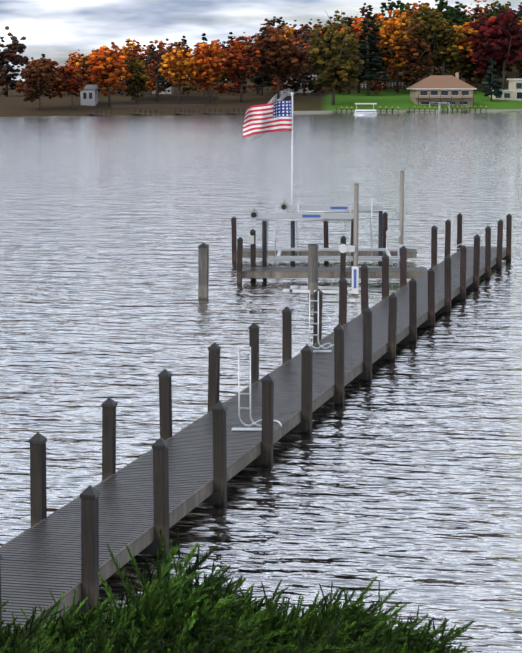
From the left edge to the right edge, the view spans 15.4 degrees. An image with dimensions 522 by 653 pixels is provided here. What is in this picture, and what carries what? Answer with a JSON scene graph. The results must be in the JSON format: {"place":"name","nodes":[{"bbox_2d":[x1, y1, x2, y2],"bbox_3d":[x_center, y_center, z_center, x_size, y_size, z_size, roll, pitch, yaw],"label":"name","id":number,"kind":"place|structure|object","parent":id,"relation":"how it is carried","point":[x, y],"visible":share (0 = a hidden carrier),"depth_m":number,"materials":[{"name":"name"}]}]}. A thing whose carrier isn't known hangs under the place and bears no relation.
{"place":"outdoors","nodes":[
{"label":"outdoors","id":0,"kind":"place"},
{"bbox_2d":[0,112,521,652],"bbox_3d":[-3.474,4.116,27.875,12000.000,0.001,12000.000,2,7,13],"label":"water","id":1,"kind":"structure","parent":0,"point":[402,474],"depth_m":56.27,"materials":[{"name":"grey liquid"}]},
{"bbox_2d":[198,243,208,299],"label":"square piling","id":2,"kind":"object","parent":1,"relation":"in","point":[203,271],"visible":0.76,"depth_m":67.38,"materials":[{"name":"grey wood"}]},
{"bbox_2d":[0,213,511,635],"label":"dock posts","id":3,"kind":"object","parent":1,"relation":"in","point":[89,495],"visible":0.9,"depth_m":41.78,"materials":[{"name":"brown wood"}]},
{"bbox_2d":[0,246,508,636],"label":"dock","id":4,"kind":"object","parent":3,"relation":"attached to","point":[39,560],"visible":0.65,"depth_m":35.12,"materials":[{"name":"grey wood"}]},
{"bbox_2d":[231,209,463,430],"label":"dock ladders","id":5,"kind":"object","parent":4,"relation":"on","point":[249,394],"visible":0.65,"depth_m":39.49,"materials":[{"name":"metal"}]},
{"bbox_2d":[231,212,387,284],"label":"dock posts","id":6,"kind":"object","parent":1,"relation":"in","point":[237,245],"visible":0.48,"depth_m":74.12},
{"bbox_2d":[248,235,253,243],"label":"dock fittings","id":7,"kind":"object","parent":6,"relation":"attached to","point":[250,239],"visible":1,"depth_m":73.84,"materials":[{"name":"grey"}]},
{"bbox_2d":[308,244,317,296],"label":"piling","id":8,"kind":"object","parent":1,"relation":"in","point":[312,267],"visible":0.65,"depth_m":68.32,"materials":[{"name":"grey"}]},
{"bbox_2d":[249,197,399,278],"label":"boat lift","id":9,"kind":"object","parent":1,"relation":"in","point":[264,218],"visible":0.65,"depth_m":75.29,"materials":[{"name":"metal"}]},
{"bbox_2d":[236,248,427,278],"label":"finger piers","id":10,"kind":"structure","parent":1,"relation":"in","point":[302,272],"depth_m":72.72,"materials":[{"name":"grey wood"}]},
{"bbox_2d":[283,171,403,297],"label":"boat lift","id":11,"kind":"object","parent":1,"relation":"in","point":[355,288],"visible":0.73,"depth_m":68.24,"materials":[{"name":"metal"}]},
{"bbox_2d":[354,103,376,114],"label":"pontoon boat","id":12,"kind":"object","parent":1,"relation":"on","point":[365,111],"visible":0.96,"depth_m":418.11,"materials":[{"name":"white paint"}]},
{"bbox_2d":[0,62,521,116],"bbox_3d":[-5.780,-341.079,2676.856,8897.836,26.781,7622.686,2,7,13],"label":"terrain","id":13,"kind":"structure","parent":0,"point":[13,103],"depth_m":455.83,"materials":[{"name":"green plant"}]},
{"bbox_2d":[0,26,35,96],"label":"tree","id":14,"kind":"object","parent":13,"relation":"on","point":[11,50],"visible":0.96,"depth_m":450.86,"materials":[{"name":"brown plant"}]},
{"bbox_2d":[14,58,66,110],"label":"tree","id":15,"kind":"object","parent":13,"relation":"on","point":[51,76],"visible":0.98,"depth_m":412.76,"materials":[{"name":"brown plant"}]},
{"bbox_2d":[54,64,90,109],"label":"tree","id":16,"kind":"object","parent":13,"relation":"on","point":[75,83],"visible":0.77,"depth_m":417.34,"materials":[{"name":"orange plant"}]},
{"bbox_2d":[67,49,83,74],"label":"tree","id":17,"kind":"object","parent":13,"relation":"on","point":[76,59],"visible":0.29,"depth_m":549.62,"materials":[{"name":"orange plant"}]},
{"bbox_2d":[76,56,91,83],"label":"tree","id":18,"kind":"object","parent":13,"relation":"on","point":[78,74],"visible":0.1,"depth_m":491.00,"materials":[{"name":"orange plant"}]},
{"bbox_2d":[79,55,99,87],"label":"tree","id":19,"kind":"object","parent":13,"relation":"on","point":[84,68],"visible":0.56,"depth_m":469.80,"materials":[{"name":"orange plant"}]},
{"bbox_2d":[80,85,99,105],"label":"cottage","id":20,"kind":"structure","parent":13,"relation":"on","point":[89,95],"depth_m":427.47,"materials":[{"name":"white wood"}]},
{"bbox_2d":[85,44,132,105],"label":"tree","id":21,"kind":"object","parent":13,"relation":"on","point":[104,63],"visible":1,"depth_m":427.07,"materials":[{"name":"orange plant"}]},
{"bbox_2d":[118,81,132,95],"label":"shrub","id":22,"kind":"object","parent":13,"relation":"on","point":[123,84],"visible":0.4,"depth_m":453.75,"materials":[{"name":"brown plant"}]},
{"bbox_2d":[119,38,140,66],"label":"tree","id":23,"kind":"object","parent":13,"relation":"on","point":[126,50],"visible":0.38,"depth_m":515.63,"materials":[{"name":"orange plant"}]},
{"bbox_2d":[122,57,150,103],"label":"tree","id":24,"kind":"object","parent":13,"relation":"on","point":[137,80],"visible":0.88,"depth_m":431.97,"materials":[{"name":"green plant"}]},
{"bbox_2d":[124,42,149,75],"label":"tree","id":25,"kind":"object","parent":13,"relation":"on","point":[134,55],"visible":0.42,"depth_m":475.51,"materials":[{"name":"brown plant"}]},
{"bbox_2d":[146,47,164,64],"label":"tree","id":26,"kind":"object","parent":13,"relation":"on","point":[154,53],"visible":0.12,"depth_m":531.95,"materials":[{"name":"black plant"}]},
{"bbox_2d":[143,44,168,101],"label":"tree","id":27,"kind":"object","parent":13,"relation":"on","point":[155,67],"visible":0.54,"depth_m":439.97,"materials":[{"name":"brown plant"}]},
{"bbox_2d":[146,59,167,95],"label":"tree","id":28,"kind":"object","parent":13,"relation":"on","point":[152,82],"visible":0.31,"depth_m":461.65,"materials":[{"name":"orange plant"}]},
{"bbox_2d":[144,38,172,59],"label":"tree","id":29,"kind":"object","parent":13,"relation":"on","point":[161,43],"visible":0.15,"depth_m":610.28,"materials":[{"name":"brown plant"}]},
{"bbox_2d":[152,83,172,93],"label":"house behind trees","id":30,"kind":"structure","parent":13,"relation":"on","point":[169,88],"depth_m":478.18,"materials":[{"name":"white wood"}]},
{"bbox_2d":[155,75,177,95],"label":"tree","id":31,"kind":"object","parent":13,"relation":"on","point":[166,85],"visible":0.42,"depth_m":458.99,"materials":[{"name":"brown plant"}]},
{"bbox_2d":[161,42,190,61],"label":"tree","id":32,"kind":"object","parent":13,"relation":"on","point":[175,44],"visible":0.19,"depth_m":532.05,"materials":[{"name":"orange plant"}]},
{"bbox_2d":[167,45,189,93],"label":"tree","id":33,"kind":"object","parent":13,"relation":"on","point":[179,48],"visible":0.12,"depth_m":476.24,"materials":[{"name":"orange plant"}]},
{"bbox_2d":[112,96,245,113],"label":"retaining walls","id":34,"kind":"structure","parent":13,"relation":"on","point":[164,106],"depth_m":431.55,"materials":[{"name":"brown wood"}]},
{"bbox_2d":[158,48,200,103],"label":"tree","id":35,"kind":"object","parent":13,"relation":"on","point":[174,69],"visible":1,"depth_m":435.69,"materials":[{"name":"orange plant"}]},
{"bbox_2d":[180,36,189,81],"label":"tree","id":36,"kind":"object","parent":13,"relation":"on","point":[184,40],"visible":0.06,"depth_m":616.91,"materials":[{"name":"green plant"}]},
{"bbox_2d":[181,83,196,93],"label":"shrub","id":37,"kind":"object","parent":13,"relation":"on","point":[187,88],"visible":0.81,"depth_m":462.53,"materials":[{"name":"green plant"}]},
{"bbox_2d":[193,81,207,95],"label":"shrub","id":38,"kind":"object","parent":13,"relation":"on","point":[202,88],"visible":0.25,"depth_m":464.17,"materials":[{"name":"brown plant"}]},
{"bbox_2d":[200,33,207,43],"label":"tree","id":39,"kind":"object","parent":13,"relation":"on","point":[204,38],"visible":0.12,"depth_m":572.36,"materials":[{"name":"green plant"}]},
{"bbox_2d":[187,40,229,103],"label":"tree","id":40,"kind":"object","parent":13,"relation":"on","point":[210,61],"visible":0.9,"depth_m":438.47,"materials":[{"name":"orange plant"}]},
{"bbox_2d":[193,52,225,92],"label":"tree","id":41,"kind":"object","parent":13,"relation":"on","point":[214,84],"visible":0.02,"depth_m":483.58,"materials":[{"name":"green plant"}]},
{"bbox_2d":[210,39,227,48],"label":"tree","id":42,"kind":"object","parent":13,"relation":"on","point":[218,40],"depth_m":621.07,"materials":[{"name":"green plant"}]},
{"bbox_2d":[212,82,230,95],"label":"shrub","id":43,"kind":"object","parent":13,"relation":"on","point":[220,88],"visible":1,"depth_m":467.89,"materials":[{"name":"brown plant"}]},
{"bbox_2d":[215,52,239,93],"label":"tree","id":44,"kind":"object","parent":13,"relation":"on","point":[223,77],"visible":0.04,"depth_m":482.25,"materials":[{"name":"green plant"}]},
{"bbox_2d":[224,32,234,81],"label":"tree","id":45,"kind":"object","parent":13,"relation":"on","point":[229,37],"visible":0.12,"depth_m":568.85,"materials":[{"name":"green plant"}]},
{"bbox_2d":[224,83,243,95],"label":"shrub","id":46,"kind":"object","parent":13,"relation":"on","point":[232,87],"visible":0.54,"depth_m":469.82,"materials":[{"name":"brown plant"}]},
{"bbox_2d":[229,32,253,45],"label":"tree","id":47,"kind":"object","parent":13,"relation":"on","point":[246,39],"visible":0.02,"depth_m":622.84,"materials":[{"name":"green plant"}]},
{"bbox_2d":[222,36,261,101],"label":"tree","id":48,"kind":"object","parent":13,"relation":"on","point":[240,61],"visible":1,"depth_m":446.03,"materials":[{"name":"orange plant"}]},
{"bbox_2d":[247,33,259,75],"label":"tree","id":49,"kind":"object","parent":13,"relation":"on","point":[252,38],"visible":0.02,"depth_m":531.51,"materials":[{"name":"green plant"}]},
{"bbox_2d":[249,75,268,94],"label":"tree","id":50,"kind":"object","parent":13,"relation":"on","point":[256,87],"visible":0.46,"depth_m":477.90,"materials":[{"name":"brown plant"}]},
{"bbox_2d":[245,34,273,93],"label":"tree","id":51,"kind":"object","parent":13,"relation":"on","point":[257,91],"visible":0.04,"depth_m":480.92,"materials":[{"name":"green plant"}]},
{"bbox_2d":[250,33,272,95],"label":"tree","id":52,"kind":"object","parent":13,"relation":"on","point":[258,80],"visible":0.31,"depth_m":471.50,"materials":[{"name":"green plant"}]},
{"bbox_2d":[259,16,287,36],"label":"tree","id":53,"kind":"object","parent":13,"relation":"on","point":[271,22],"visible":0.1,"depth_m":624.66,"materials":[{"name":"black plant"}]},
{"bbox_2d":[244,26,308,98],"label":"tree","id":54,"kind":"object","parent":13,"relation":"on","point":[282,57],"visible":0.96,"depth_m":454.52,"materials":[{"name":"brown plant"}]},
{"bbox_2d":[270,77,284,93],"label":"shrub","id":55,"kind":"object","parent":13,"relation":"on","point":[274,83],"visible":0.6,"depth_m":473.09,"materials":[{"name":"brown plant"}]},
{"bbox_2d":[268,88,294,103],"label":"shore stairs","id":56,"kind":"structure","parent":13,"relation":"on","point":[285,95],"depth_m":458.89,"materials":[{"name":"white paint"}]},
{"bbox_2d":[268,67,299,94],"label":"tree","id":57,"kind":"object","parent":13,"relation":"on","point":[289,81],"visible":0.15,"depth_m":478.01,"materials":[{"name":"brown plant"}]},
{"bbox_2d":[274,24,294,43],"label":"tree","id":58,"kind":"object","parent":13,"relation":"on","point":[288,28],"visible":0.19,"depth_m":582.24,"materials":[{"name":"orange plant"}]},
{"bbox_2d":[87,102,486,116],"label":"shore docks","id":59,"kind":"object","parent":13,"relation":"on","point":[336,111],"visible":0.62,"depth_m":428.06,"materials":[{"name":"brown wood"}]},
{"bbox_2d":[284,82,300,91],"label":"shrub","id":60,"kind":"object","parent":13,"relation":"on","point":[294,85],"visible":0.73,"depth_m":482.54,"materials":[{"name":"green plant"}]},
{"bbox_2d":[281,74,316,92],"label":"white house","id":61,"kind":"structure","parent":13,"relation":"on","point":[301,91],"depth_m":489.72,"materials":[{"name":"clear paint"}]},
{"bbox_2d":[289,20,308,34],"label":"tree","id":62,"kind":"object","parent":13,"relation":"on","point":[296,32],"visible":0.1,"depth_m":630.01,"materials":[{"name":"brown plant"}]},
{"bbox_2d":[289,43,320,95],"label":"tree","id":63,"kind":"object","parent":13,"relation":"on","point":[304,75],"visible":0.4,"depth_m":478.95,"materials":[{"name":"brown plant"}]},
{"bbox_2d":[295,26,322,49],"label":"tree","id":64,"kind":"object","parent":13,"relation":"on","point":[306,37],"visible":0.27,"depth_m":536.29,"materials":[{"name":"brown plant"}]},
{"bbox_2d":[303,79,320,93],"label":"shrub","id":65,"kind":"object","parent":13,"relation":"on","point":[311,82],"visible":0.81,"depth_m":478.82,"materials":[{"name":"green plant"}]},
{"bbox_2d":[303,25,323,35],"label":"tree","id":66,"kind":"object","parent":13,"relation":"on","point":[316,26],"visible":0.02,"depth_m":590.26,"materials":[{"name":"orange plant"}]},
{"bbox_2d":[308,19,327,42],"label":"tree","id":67,"kind":"object","parent":13,"relation":"on","point":[324,32],"visible":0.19,"depth_m":634.27,"materials":[{"name":"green plant"}]},
{"bbox_2d":[313,76,326,94],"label":"shrub","id":68,"kind":"object","parent":13,"relation":"on","point":[320,86],"visible":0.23,"depth_m":482.85,"materials":[{"name":"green plant"}]},
{"bbox_2d":[303,20,363,104],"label":"tree","id":69,"kind":"object","parent":13,"relation":"on","point":[337,48],"visible":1,"depth_m":449.71,"materials":[{"name":"green plant"}]},
{"bbox_2d":[324,17,347,36],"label":"tree","id":70,"kind":"object","parent":13,"relation":"on","point":[336,26],"visible":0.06,"depth_m":558.97,"materials":[{"name":"green plant"}]},
{"bbox_2d":[325,10,358,31],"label":"tree","id":71,"kind":"object","parent":13,"relation":"on","point":[339,16],"visible":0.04,"depth_m":627.02,"materials":[{"name":"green plant"}]},
{"bbox_2d":[344,18,363,93],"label":"tree","id":72,"kind":"object","parent":13,"relation":"on","point":[349,25],"visible":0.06,"depth_m":487.07,"materials":[{"name":"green plant"}]},
{"bbox_2d":[339,17,374,74],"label":"tree","id":73,"kind":"object","parent":13,"relation":"on","point":[358,27],"visible":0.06,"depth_m":521.43,"materials":[{"name":"orange plant"}]},
{"bbox_2d":[344,23,387,92],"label":"tree","id":74,"kind":"object","parent":13,"relation":"on","point":[384,54],"visible":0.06,"depth_m":492.20,"materials":[{"name":"orange plant"}]},
{"bbox_2d":[351,3,380,31],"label":"tree","id":75,"kind":"object","parent":13,"relation":"on","point":[362,11],"visible":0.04,"depth_m":641.68,"materials":[{"name":"orange plant"}]},
{"bbox_2d":[351,5,391,95],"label":"tree","id":76,"kind":"object","parent":13,"relation":"on","point":[370,59],"visible":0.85,"depth_m":480.37,"materials":[{"name":"green plant"}]},
{"bbox_2d":[370,78,386,94],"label":"tree","id":77,"kind":"object","parent":13,"relation":"on","point":[375,86],"visible":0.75,"depth_m":485.28,"materials":[{"name":"red plant"}]},
{"bbox_2d":[360,82,405,87],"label":"white fence","id":78,"kind":"object","parent":13,"relation":"on","point":[402,84],"visible":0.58,"depth_m":507.35,"materials":[{"name":"white paint"}]},
{"bbox_2d":[358,16,410,89],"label":"tree","id":79,"kind":"object","parent":13,"relation":"on","point":[379,27],"visible":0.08,"depth_m":499.58,"materials":[{"name":"orange plant"}]},
{"bbox_2d":[373,9,411,81],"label":"tree","id":80,"kind":"object","parent":13,"relation":"on","point":[382,17],"visible":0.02,"depth_m":516.76,"materials":[{"name":"orange plant"}]},
{"bbox_2d":[374,0,413,20],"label":"tree","id":81,"kind":"object","parent":13,"relation":"on","point":[392,5],"visible":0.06,"depth_m":651.52,"materials":[{"name":"green plant"}]},
{"bbox_2d":[376,11,418,92],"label":"tree","id":82,"kind":"object","parent":13,"relation":"on","point":[388,34],"visible":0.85,"depth_m":492.98,"materials":[{"name":"orange plant"}]},
{"bbox_2d":[291,109,521,113],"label":"seawall","id":83,"kind":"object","parent":13,"relation":"on","point":[395,111],"visible":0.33,"depth_m":450.05,"materials":[{"name":"concrete"}]},
{"bbox_2d":[384,21,437,90],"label":"tree","id":84,"kind":"object","parent":13,"relation":"on","point":[415,66],"visible":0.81,"depth_m":492.78,"materials":[{"name":"brown plant"}]},
{"bbox_2d":[400,1,438,31],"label":"tree","id":85,"kind":"object","parent":13,"relation":"on","point":[418,9],"visible":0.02,"depth_m":566.52,"materials":[{"name":"orange plant"}]},
{"bbox_2d":[404,5,444,73],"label":"tree","id":86,"kind":"object","parent":13,"relation":"on","point":[426,6],"depth_m":537.88,"materials":[{"name":"orange plant"}]},
{"bbox_2d":[401,4,453,76],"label":"tree","id":87,"kind":"object","parent":13,"relation":"on","point":[428,28],"visible":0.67,"depth_m":500.31,"materials":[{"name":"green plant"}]},
{"bbox_2d":[406,73,476,106],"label":"house","id":88,"kind":"structure","parent":13,"relation":"on","point":[448,90],"depth_m":463.25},
{"bbox_2d":[426,20,470,76],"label":"tree","id":89,"kind":"object","parent":13,"relation":"on","point":[447,59],"visible":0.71,"depth_m":501.43,"materials":[{"name":"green plant"}]},
{"bbox_2d":[435,0,466,14],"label":"tree","id":90,"kind":"object","parent":13,"relation":"on","point":[441,5],"visible":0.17,"depth_m":644.76,"materials":[{"name":"green plant"}]},
{"bbox_2d":[446,16,462,74],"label":"tree","id":91,"kind":"object","parent":13,"relation":"on","point":[453,24],"visible":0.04,"depth_m":533.99,"materials":[{"name":"orange plant"}]},
{"bbox_2d":[436,5,474,26],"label":"tree","id":92,"kind":"object","parent":13,"relation":"on","point":[449,12],"visible":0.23,"depth_m":564.21,"materials":[{"name":"green plant"}]},
{"bbox_2d":[450,37,472,79],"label":"tree","id":93,"kind":"object","parent":13,"relation":"on","point":[461,62],"visible":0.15,"depth_m":513.32,"materials":[{"name":"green plant"}]},
{"bbox_2d":[453,12,478,26],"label":"tree","id":94,"kind":"object","parent":13,"relation":"on","point":[461,23],"visible":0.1,"depth_m":561.08,"materials":[{"name":"green plant"}]},
{"bbox_2d":[444,19,494,84],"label":"tree","id":95,"kind":"object","parent":13,"relation":"on","point":[467,28],"visible":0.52,"depth_m":504.81,"materials":[{"name":"orange plant"}]},
{"bbox_2d":[461,13,484,90],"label":"tree","id":96,"kind":"object","parent":13,"relation":"on","point":[468,75],"visible":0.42,"depth_m":506.33,"materials":[{"name":"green plant"}]},
{"bbox_2d":[464,0,490,21],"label":"tree","id":97,"kind":"object","parent":13,"relation":"on","point":[479,7],"visible":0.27,"depth_m":660.27,"materials":[{"name":"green plant"}]},
{"bbox_2d":[464,7,494,65],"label":"tree","id":98,"kind":"object","parent":13,"relation":"on","point":[476,9],"visible":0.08,"depth_m":532.42,"materials":[{"name":"orange plant"}]},
{"bbox_2d":[472,33,507,89],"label":"tree","id":99,"kind":"object","parent":13,"relation":"on","point":[498,74],"depth_m":508.55,"materials":[{"name":"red plant"}]},
{"bbox_2d":[481,58,502,100],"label":"tree","id":100,"kind":"object","parent":13,"relation":"on","point":[489,91],"visible":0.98,"depth_m":478.89,"materials":[{"name":"green plant"}]},
{"bbox_2d":[477,3,506,20],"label":"tree","id":101,"kind":"object","parent":13,"relation":"on","point":[482,14],"visible":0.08,"depth_m":611.86,"materials":[{"name":"green plant"}]},
{"bbox_2d":[467,9,521,89],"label":"tree","id":102,"kind":"object","parent":13,"relation":"on","point":[501,42],"visible":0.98,"depth_m":496.69,"materials":[{"name":"red plant"}]},
{"bbox_2d":[485,6,509,27],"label":"tree","id":103,"kind":"object","parent":13,"relation":"on","point":[493,13],"visible":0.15,"depth_m":582.61,"materials":[{"name":"green plant"}]},
{"bbox_2d":[489,0,511,10],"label":"tree","id":104,"kind":"object","parent":13,"relation":"on","point":[507,5],"visible":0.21,"depth_m":670.57,"materials":[{"name":"green plant"}]},
{"bbox_2d":[489,79,521,100],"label":"modern house","id":105,"kind":"structure","parent":13,"relation":"on","point":[513,91],"depth_m":485.74,"materials":[{"name":"white paint"}]},
{"bbox_2d":[509,24,521,78],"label":"tree","id":106,"kind":"object","parent":13,"relation":"on","point":[518,67],"visible":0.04,"depth_m":524.12,"materials":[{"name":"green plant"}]},
{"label":"juniper mass","id":107,"kind":"object","parent":13,"relation":"on","visible":0},
{"bbox_2d":[0,528,474,652],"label":"grass","id":108,"kind":"structure","parent":107,"relation":"on","point":[165,615],"depth_m":9.54,"materials":[{"name":"green plant"}]},
{"bbox_2d":[0,0,521,80],"label":"sky","id":109,"kind":"structure","parent":0,"point":[55,29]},
{"bbox_2d":[291,92,293,212],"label":"flag pole","id":110,"kind":"object","parent":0,"point":[292,93],"visible":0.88,"depth_m":79.87,"materials":[{"name":"white metal"}]},
{"bbox_2d":[243,100,291,137],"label":"flag","id":111,"kind":"object","parent":110,"relation":"attached to","point":[270,117],"visible":1,"depth_m":79.30,"materials":[{"name":"fabric"}]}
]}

